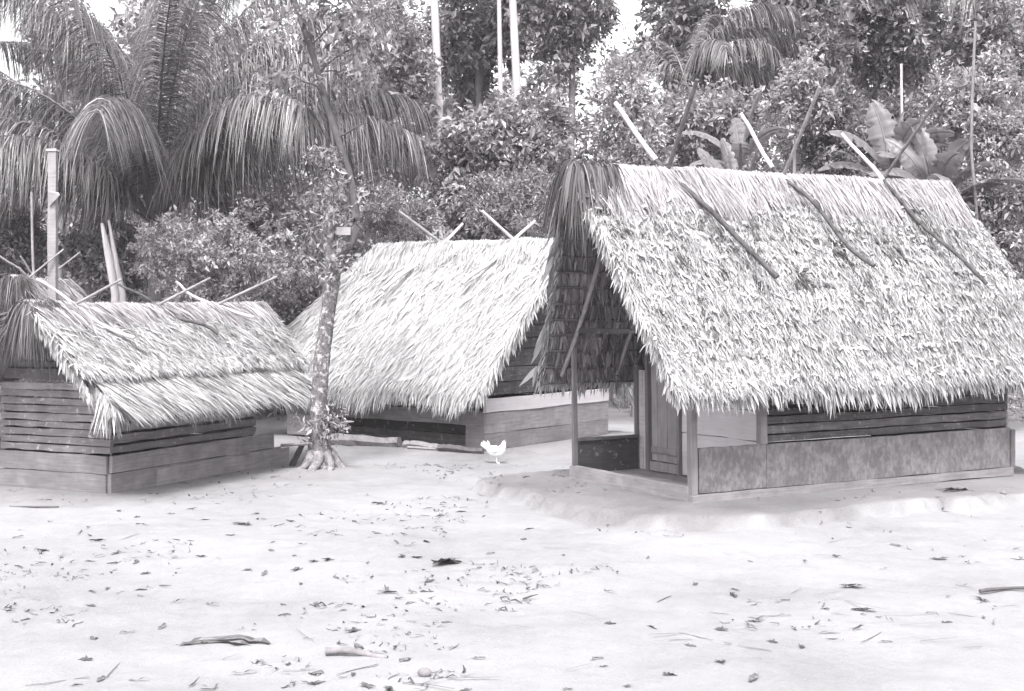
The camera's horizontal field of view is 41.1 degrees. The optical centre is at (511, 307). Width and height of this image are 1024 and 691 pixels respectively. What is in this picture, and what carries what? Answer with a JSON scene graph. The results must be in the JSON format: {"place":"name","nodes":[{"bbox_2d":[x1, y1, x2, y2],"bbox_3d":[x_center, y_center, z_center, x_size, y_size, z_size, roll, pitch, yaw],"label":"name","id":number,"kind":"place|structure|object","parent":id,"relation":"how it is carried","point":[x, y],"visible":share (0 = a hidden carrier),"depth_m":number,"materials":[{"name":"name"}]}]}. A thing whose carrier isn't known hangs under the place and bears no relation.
{"place":"outdoors","nodes":[
{"label":"outdoors","id":0,"kind":"place"},
{"bbox_2d":[0,0,1022,298],"label":"sky","id":1,"kind":"structure","parent":0,"point":[627,8],"materials":[{"name":"white"}]},
{"bbox_2d":[0,384,1023,690],"bbox_3d":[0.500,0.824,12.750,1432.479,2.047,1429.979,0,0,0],"label":"ground","id":2,"kind":"structure","parent":0,"point":[776,540],"depth_m":8.94,"materials":[{"name":"white sand"}]},
{"bbox_2d":[30,192,34,278],"bbox_3d":[-6.099,0.198,17.400,0.078,3.334,0.041,0,0,0],"label":"stake","id":3,"kind":"object","parent":2,"relation":"on","point":[32,235],"visible":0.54,"depth_m":17.39,"materials":[{"name":"wood"}]},
{"bbox_2d":[9,506,58,507],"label":"broken branch","id":4,"kind":"object","parent":2,"relation":"on","point":[35,506],"visible":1,"depth_m":12.36,"materials":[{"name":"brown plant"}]},
{"bbox_2d":[0,187,71,278],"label":"leafy shrub","id":5,"kind":"object","parent":2,"relation":"on","point":[16,247],"visible":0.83,"depth_m":20.24,"materials":[{"name":"grey plant"}]},
{"bbox_2d":[0,249,94,449],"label":"thatched hut","id":6,"kind":"object","parent":2,"relation":"on","point":[14,288],"visible":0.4,"depth_m":16.61,"materials":[{"name":"grey wood"}]},
{"bbox_2d":[46,149,59,299],"bbox_3d":[-5.681,-0.034,16.961,0.189,3.867,0.202,0,0,0],"label":"tall post","id":7,"kind":"object","parent":2,"relation":"on","point":[52,227],"visible":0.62,"depth_m":16.95,"materials":[{"name":"grey wood"}]},
{"bbox_2d":[7,0,108,278],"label":"broadleaf tree","id":8,"kind":"object","parent":2,"relation":"on","point":[61,226],"visible":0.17,"depth_m":27.85,"materials":[{"name":"grey plant"}]},
{"bbox_2d":[78,655,91,660],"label":"dry leaf","id":9,"kind":"object","parent":2,"relation":"on","point":[85,658],"visible":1,"depth_m":7.03,"materials":[{"name":"grey plant"}]},
{"bbox_2d":[0,79,179,268],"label":"feather palm","id":10,"kind":"object","parent":2,"relation":"on","point":[56,117],"visible":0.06,"depth_m":22.00,"materials":[{"name":"grey plant"}]},
{"bbox_2d":[58,210,147,302],"bbox_3d":[-6.061,0.184,20.493,1.375,3.484,1.495,0,0,-42],"label":"leafy shrub","id":11,"kind":"object","parent":2,"relation":"on","point":[90,257],"visible":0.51,"depth_m":20.29,"materials":[{"name":"grey plant"}]},
{"bbox_2d":[100,220,125,302],"bbox_3d":[-5.547,0.343,18.988,0.345,3.115,0.162,0,0,0],"label":"dead tree","id":12,"kind":"object","parent":2,"relation":"on","point":[118,293],"visible":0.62,"depth_m":18.95,"materials":[{"name":"wood"}]},
{"bbox_2d":[0,35,274,301],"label":"feather palm","id":13,"kind":"object","parent":2,"relation":"on","point":[51,123],"visible":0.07,"depth_m":22.88,"materials":[{"name":"grey plant"}]},
{"bbox_2d":[0,276,328,493],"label":"thatched hut","id":14,"kind":"object","parent":2,"relation":"on","point":[155,386],"visible":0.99,"depth_m":13.57,"materials":[{"name":"grey plant"}]},
{"bbox_2d":[176,637,201,645],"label":"dry leaf","id":15,"kind":"object","parent":2,"relation":"on","point":[194,640],"visible":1,"depth_m":7.38,"materials":[{"name":"grey plant"}]},
{"bbox_2d":[112,191,315,303],"bbox_3d":[-4.138,0.164,18.628,2.889,3.506,1.762,0,0,0],"label":"leafy shrub","id":16,"kind":"object","parent":2,"relation":"on","point":[198,256],"visible":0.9,"depth_m":18.35,"materials":[{"name":"grey plant"}]},
{"bbox_2d":[143,151,300,301],"bbox_3d":[-5.156,-0.593,24.432,2.712,4.985,2.011,0,0,0],"label":"leafy shrub","id":17,"kind":"object","parent":2,"relation":"on","point":[278,210],"visible":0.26,"depth_m":24.26,"materials":[{"name":"grey plant"}]},
{"bbox_2d":[0,0,445,302],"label":"feather palm","id":18,"kind":"object","parent":2,"relation":"on","point":[165,161],"visible":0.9,"depth_m":19.41,"materials":[{"name":"grey plant"}]},
{"bbox_2d":[201,634,269,645],"bbox_3d":[-1.494,1.807,7.431,0.441,0.037,0.160,0,0,20],"label":"palm sheath","id":19,"kind":"object","parent":2,"relation":"on","point":[249,638],"visible":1,"depth_m":7.44,"materials":[{"name":"grey plant"}]},
{"bbox_2d":[203,24,292,298],"bbox_3d":[-5.332,-1.825,27.135,2.098,7.495,2.573,0,0,0],"label":"broadleaf tree","id":20,"kind":"object","parent":2,"relation":"on","point":[244,48],"visible":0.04,"depth_m":26.57,"materials":[{"name":"grey plant"}]},
{"bbox_2d":[250,264,323,327],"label":"leafy shrub","id":21,"kind":"object","parent":2,"relation":"on","point":[290,310],"visible":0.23,"depth_m":23.45,"materials":[{"name":"grey plant"}]},
{"bbox_2d":[289,440,305,465],"bbox_3d":[-2.425,1.656,15.434,0.234,0.322,0.071,0,0,35],"label":"bark slab","id":22,"kind":"object","parent":2,"relation":"on","point":[296,456],"depth_m":15.42,"materials":[{"name":"wood"}]},
{"bbox_2d":[275,261,331,414],"bbox_3d":[-2.844,0.414,23.817,3.684,2.767,3.933,0,0,-1],"label":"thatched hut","id":23,"kind":"object","parent":2,"relation":"on","point":[284,412],"depth_m":22.56,"materials":[{"name":"grey wood"}]},
{"bbox_2d":[236,0,402,471],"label":"slim tree","id":24,"kind":"object","parent":2,"relation":"on","point":[321,453],"visible":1,"depth_m":14.85,"materials":[{"name":"grey plant"}]},
{"bbox_2d":[280,442,312,446],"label":"branch","id":25,"kind":"object","parent":24,"relation":"attached to","point":[295,444],"visible":1,"depth_m":14.91,"materials":[{"name":"wood"}]},
{"bbox_2d":[345,627,360,631],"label":"dry leaf","id":26,"kind":"object","parent":2,"relation":"on","point":[353,629],"visible":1,"depth_m":7.63,"materials":[{"name":"plant"}]},
{"bbox_2d":[325,647,387,658],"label":"broken branch","id":27,"kind":"object","parent":2,"relation":"on","point":[342,650],"visible":1,"depth_m":7.10,"materials":[{"name":"grey plant"}]},
{"bbox_2d":[354,643,363,648],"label":"dry leaf","id":28,"kind":"object","parent":2,"relation":"on","point":[357,644],"visible":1,"depth_m":7.29,"materials":[{"name":"plant"}]},
{"bbox_2d":[329,433,401,446],"bbox_3d":[-1.868,1.698,17.355,1.006,0.156,0.176,0,0,23],"label":"log","id":29,"kind":"object","parent":2,"relation":"on","point":[353,440],"visible":0.9,"depth_m":17.29,"materials":[{"name":"grey wood"}]},
{"bbox_2d":[361,681,374,688],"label":"dry leaf","id":30,"kind":"object","parent":2,"relation":"on","point":[366,684],"visible":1,"depth_m":6.53,"materials":[{"name":"grey plant"}]},
{"bbox_2d":[349,0,443,239],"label":"broadleaf tree","id":31,"kind":"object","parent":2,"relation":"on","point":[415,80],"visible":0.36,"depth_m":25.84,"materials":[{"name":"grey plant"}]},
{"bbox_2d":[346,177,453,250],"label":"leafy shrub","id":32,"kind":"object","parent":2,"relation":"on","point":[398,229],"visible":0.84,"depth_m":21.94,"materials":[{"name":"grey plant"}]},
{"bbox_2d":[399,657,411,660],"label":"dry leaf","id":33,"kind":"object","parent":2,"relation":"on","point":[405,658],"visible":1,"depth_m":6.97,"materials":[{"name":"grey plant"}]},
{"bbox_2d":[402,440,437,447],"bbox_3d":[-1.090,1.714,16.927,0.631,0.104,0.112,0,0,34],"label":"log","id":34,"kind":"object","parent":2,"relation":"on","point":[405,443],"visible":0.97,"depth_m":16.95,"materials":[{"name":"grey wood"}]},
{"bbox_2d":[407,446,436,449],"bbox_3d":[-1.107,1.742,16.850,0.423,0.040,0.042,0,0,28],"label":"stick","id":35,"kind":"object","parent":34,"relation":"on","point":[419,448],"visible":1,"depth_m":16.84,"materials":[{"name":"grey wood"}]},
{"bbox_2d":[417,668,431,676],"bbox_3d":[-0.431,1.798,6.715,0.067,0.049,0.073,0,0,-37],"label":"stone","id":36,"kind":"object","parent":2,"relation":"on","point":[424,672],"visible":1,"depth_m":6.69,"materials":[{"name":"white stone"}]},
{"bbox_2d":[430,0,447,239],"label":"tall tree","id":37,"kind":"object","parent":2,"relation":"on","point":[435,24],"visible":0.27,"depth_m":26.03,"materials":[{"name":"white plant"}]},
{"bbox_2d":[431,557,461,563],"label":"dead leaf","id":38,"kind":"object","parent":2,"relation":"on","point":[441,560],"visible":1,"depth_m":9.46,"materials":[{"name":"plant"}]},
{"bbox_2d":[284,210,633,450],"bbox_3d":[-0.837,0.212,18.931,4.721,3.080,4.017,0,0,36],"label":"thatched hut","id":39,"kind":"object","parent":2,"relation":"on","point":[439,337],"visible":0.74,"depth_m":17.62,"materials":[{"name":"white plant"}]},
{"bbox_2d":[437,444,484,453],"bbox_3d":[-0.622,1.717,16.526,0.661,0.095,0.102,0,0,33],"label":"log","id":40,"kind":"object","parent":2,"relation":"on","point":[454,448],"visible":0.98,"depth_m":16.50,"materials":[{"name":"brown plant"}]},
{"bbox_2d":[417,0,529,115],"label":"broadleaf tree","id":41,"kind":"object","parent":2,"relation":"on","point":[472,51],"visible":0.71,"depth_m":30.37,"materials":[{"name":"grey plant"}]},
{"bbox_2d":[425,160,560,393],"bbox_3d":[0.076,-0.192,20.821,2.248,4.213,1.931,0,0,-41],"label":"leafy shrub","id":42,"kind":"object","parent":2,"relation":"on","point":[508,211],"visible":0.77,"depth_m":20.81,"materials":[{"name":"grey plant"}]},
{"bbox_2d":[481,440,505,462],"bbox_3d":[-0.206,1.660,15.723,0.269,0.269,0.189,0,0,-27],"label":"hen","id":43,"kind":"object","parent":2,"relation":"on","point":[496,452],"visible":1,"depth_m":15.69,"materials":[{"name":"white"}]},
{"bbox_2d":[399,82,592,240],"bbox_3d":[-0.182,-0.991,23.642,3.466,5.733,2.901,0,0,0],"label":"broadleaf tree","id":44,"kind":"object","parent":2,"relation":"on","point":[471,146],"visible":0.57,"depth_m":23.08,"materials":[{"name":"grey plant"}]},
{"bbox_2d":[497,0,502,131],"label":"tall tree","id":45,"kind":"object","parent":2,"relation":"on","point":[499,43],"visible":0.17,"depth_m":27.66,"materials":[{"name":"white plant"}]},
{"bbox_2d":[0,0,1023,309],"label":"forest","id":46,"kind":"object","parent":2,"relation":"on","point":[308,212],"visible":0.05,"depth_m":33.47,"materials":[{"name":"grey plant"}]},
{"bbox_2d":[0,463,1023,690],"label":"leaf litter","id":47,"kind":"object","parent":2,"relation":"on","point":[444,622],"visible":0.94,"depth_m":8.46,"materials":[{"name":"plant"}]},
{"bbox_2d":[509,0,520,121],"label":"tall tree","id":48,"kind":"object","parent":2,"relation":"on","point":[515,57],"visible":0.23,"depth_m":27.07,"materials":[{"name":"white plant"}]},
{"bbox_2d":[503,0,621,159],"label":"broadleaf tree","id":49,"kind":"object","parent":2,"relation":"on","point":[562,31],"visible":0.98,"depth_m":29.59,"materials":[{"name":"grey plant"}]},
{"bbox_2d":[581,34,680,416],"bbox_3d":[2.022,-1.260,22.528,1.756,6.352,2.697,0,0,0],"label":"broadleaf tree","id":50,"kind":"object","parent":2,"relation":"on","point":[645,118],"visible":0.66,"depth_m":22.14,"materials":[{"name":"grey plant"}]},
{"bbox_2d":[254,383,1023,421],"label":"undergrowth","id":51,"kind":"object","parent":2,"relation":"on","point":[1011,402],"visible":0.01,"depth_m":22.37,"materials":[{"name":"grey plant"}]},
{"bbox_2d":[634,0,732,124],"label":"broadleaf tree","id":52,"kind":"object","parent":2,"relation":"on","point":[680,17],"visible":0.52,"depth_m":29.30,"materials":[{"name":"grey plant"}]},
{"bbox_2d":[602,2,808,160],"bbox_3d":[3.699,-1.861,25.355,3.624,7.518,3.186,0,0,41],"label":"feather palm","id":53,"kind":"object","parent":2,"relation":"on","point":[702,59],"visible":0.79,"depth_m":24.85,"materials":[{"name":"grey plant"}]},
{"bbox_2d":[656,72,780,170],"bbox_3d":[3.487,-1.074,23.618,2.256,5.957,1.678,0,0,-18],"label":"broadleaf tree","id":54,"kind":"object","parent":2,"relation":"on","point":[713,113],"visible":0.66,"depth_m":23.18,"materials":[{"name":"grey plant"}]},
{"bbox_2d":[713,625,727,629],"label":"dry leaf","id":55,"kind":"object","parent":2,"relation":"on","point":[720,628],"visible":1,"depth_m":7.54,"materials":[{"name":"grey plant"}]},
{"bbox_2d":[676,90,792,170],"bbox_3d":[3.000,-0.601,18.854,1.245,4.931,1.342,0,0,-23],"label":"banana plant","id":56,"kind":"object","parent":2,"relation":"on","point":[741,148],"visible":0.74,"depth_m":18.94,"materials":[{"name":"grey plant"}]},
{"bbox_2d":[697,137,780,172],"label":"banana plant","id":57,"kind":"object","parent":2,"relation":"on","point":[728,155],"visible":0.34,"depth_m":18.30,"materials":[{"name":"grey plant"}]},
{"bbox_2d":[748,673,758,680],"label":"dry leaf","id":58,"kind":"object","parent":2,"relation":"on","point":[752,676],"visible":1,"depth_m":6.58,"materials":[{"name":"grey plant"}]},
{"bbox_2d":[520,78,1023,502],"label":"thatched hut","id":59,"kind":"object","parent":2,"relation":"on","point":[726,322],"visible":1,"depth_m":12.86,"materials":[{"name":"grey plant"}]},
{"bbox_2d":[644,344,684,475],"bbox_3d":[1.501,0.950,13.465,0.083,1.375,0.555,0,0,-29],"label":"door","id":60,"kind":"structure","parent":59,"relation":"in","point":[663,427],"depth_m":13.52,"materials":[{"name":"grey wood"}]},
{"bbox_2d":[717,0,878,173],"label":"broadleaf tree","id":61,"kind":"object","parent":2,"relation":"on","point":[828,22],"visible":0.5,"depth_m":26.27,"materials":[{"name":"grey plant"}]},
{"bbox_2d":[756,41,844,403],"bbox_3d":[4.487,-1.136,21.487,1.415,6.120,1.011,0,0,24],"label":"leafy shrub","id":62,"kind":"object","parent":2,"relation":"on","point":[795,92],"visible":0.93,"depth_m":21.35,"materials":[{"name":"grey plant"}]},
{"bbox_2d":[788,70,876,177],"bbox_3d":[5.377,-0.934,22.003,1.833,5.678,1.939,0,0,0],"label":"leafy shrub","id":63,"kind":"object","parent":2,"relation":"on","point":[824,147],"visible":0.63,"depth_m":21.65,"materials":[{"name":"grey plant"}]},
{"bbox_2d":[840,583,864,587],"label":"dry leaf","id":64,"kind":"object","parent":2,"relation":"on","point":[852,586],"visible":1,"depth_m":8.82,"materials":[{"name":"plant"}]},
{"bbox_2d":[851,607,871,610],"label":"dry leaf","id":65,"kind":"object","parent":2,"relation":"on","point":[862,609],"visible":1,"depth_m":8.15,"materials":[{"name":"plant"}]},
{"bbox_2d":[818,101,954,177],"bbox_3d":[5.337,-0.515,18.890,1.900,4.724,1.369,0,0,-28],"label":"banana plant","id":66,"kind":"object","parent":2,"relation":"on","point":[881,129],"visible":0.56,"depth_m":18.91,"materials":[{"name":"grey plant"}]},
{"bbox_2d":[841,0,948,102],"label":"broadleaf tree","id":67,"kind":"object","parent":2,"relation":"on","point":[896,44],"visible":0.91,"depth_m":27.63,"materials":[{"name":"grey plant"}]},
{"bbox_2d":[900,64,902,168],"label":"sapling","id":68,"kind":"object","parent":2,"relation":"on","point":[901,86],"visible":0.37,"depth_m":19.59,"materials":[{"name":"white plant"}]},
{"bbox_2d":[862,86,969,188],"bbox_3d":[7.405,-1.060,24.345,2.420,5.944,1.956,0,0,0],"label":"broadleaf tree","id":69,"kind":"object","parent":2,"relation":"on","point":[912,108],"visible":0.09,"depth_m":24.05,"materials":[{"name":"grey plant"}]},
{"bbox_2d":[931,557,948,559],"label":"dry leaf","id":70,"kind":"object","parent":2,"relation":"on","point":[940,558],"visible":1,"depth_m":9.75,"materials":[{"name":"plant"}]},
{"bbox_2d":[858,0,1022,95],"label":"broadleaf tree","id":71,"kind":"object","parent":2,"relation":"on","point":[974,3],"visible":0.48,"depth_m":27.44,"materials":[{"name":"grey plant"}]},
{"bbox_2d":[868,126,1023,406],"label":"banana plant","id":72,"kind":"object","parent":2,"relation":"on","point":[922,159],"visible":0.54,"depth_m":18.18,"materials":[{"name":"grey plant"}]},
{"bbox_2d":[944,487,972,490],"bbox_3d":[4.064,1.668,12.522,0.333,0.037,0.147,0,0,3],"label":"bark strip","id":73,"kind":"object","parent":2,"relation":"on","point":[951,488],"visible":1,"depth_m":12.51,"materials":[{"name":"grey plant"}]},
{"bbox_2d":[905,33,1023,179],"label":"broadleaf tree","id":74,"kind":"object","parent":2,"relation":"on","point":[995,129],"visible":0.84,"depth_m":19.58,"materials":[{"name":"grey plant"}]},
{"bbox_2d":[928,0,1023,168],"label":"broadleaf tree","id":75,"kind":"object","parent":2,"relation":"on","point":[1004,23],"visible":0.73,"depth_m":27.36,"materials":[{"name":"grey plant"}]},
{"bbox_2d":[970,21,981,429],"bbox_3d":[6.155,-0.977,18.099,0.179,5.627,0.049,0,0,0],"label":"sapling","id":76,"kind":"object","parent":2,"relation":"on","point":[971,125],"visible":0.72,"depth_m":18.08,"materials":[{"name":"grey plant"}]},
{"bbox_2d":[955,149,1023,284],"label":"leafy shrub","id":77,"kind":"object","parent":2,"relation":"on","point":[995,217],"visible":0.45,"depth_m":18.12,"materials":[{"name":"grey plant"}]},
{"bbox_2d":[979,586,1023,592],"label":"broken branch","id":78,"kind":"object","parent":2,"relation":"on","point":[983,590],"visible":1,"depth_m":8.69,"materials":[{"name":"grey plant"}]},
{"bbox_2d":[891,177,974,208],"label":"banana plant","id":79,"kind":"object","parent":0,"point":[970,206],"visible":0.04,"depth_m":17.85,"materials":[{"name":"grey plant"}]}
]}

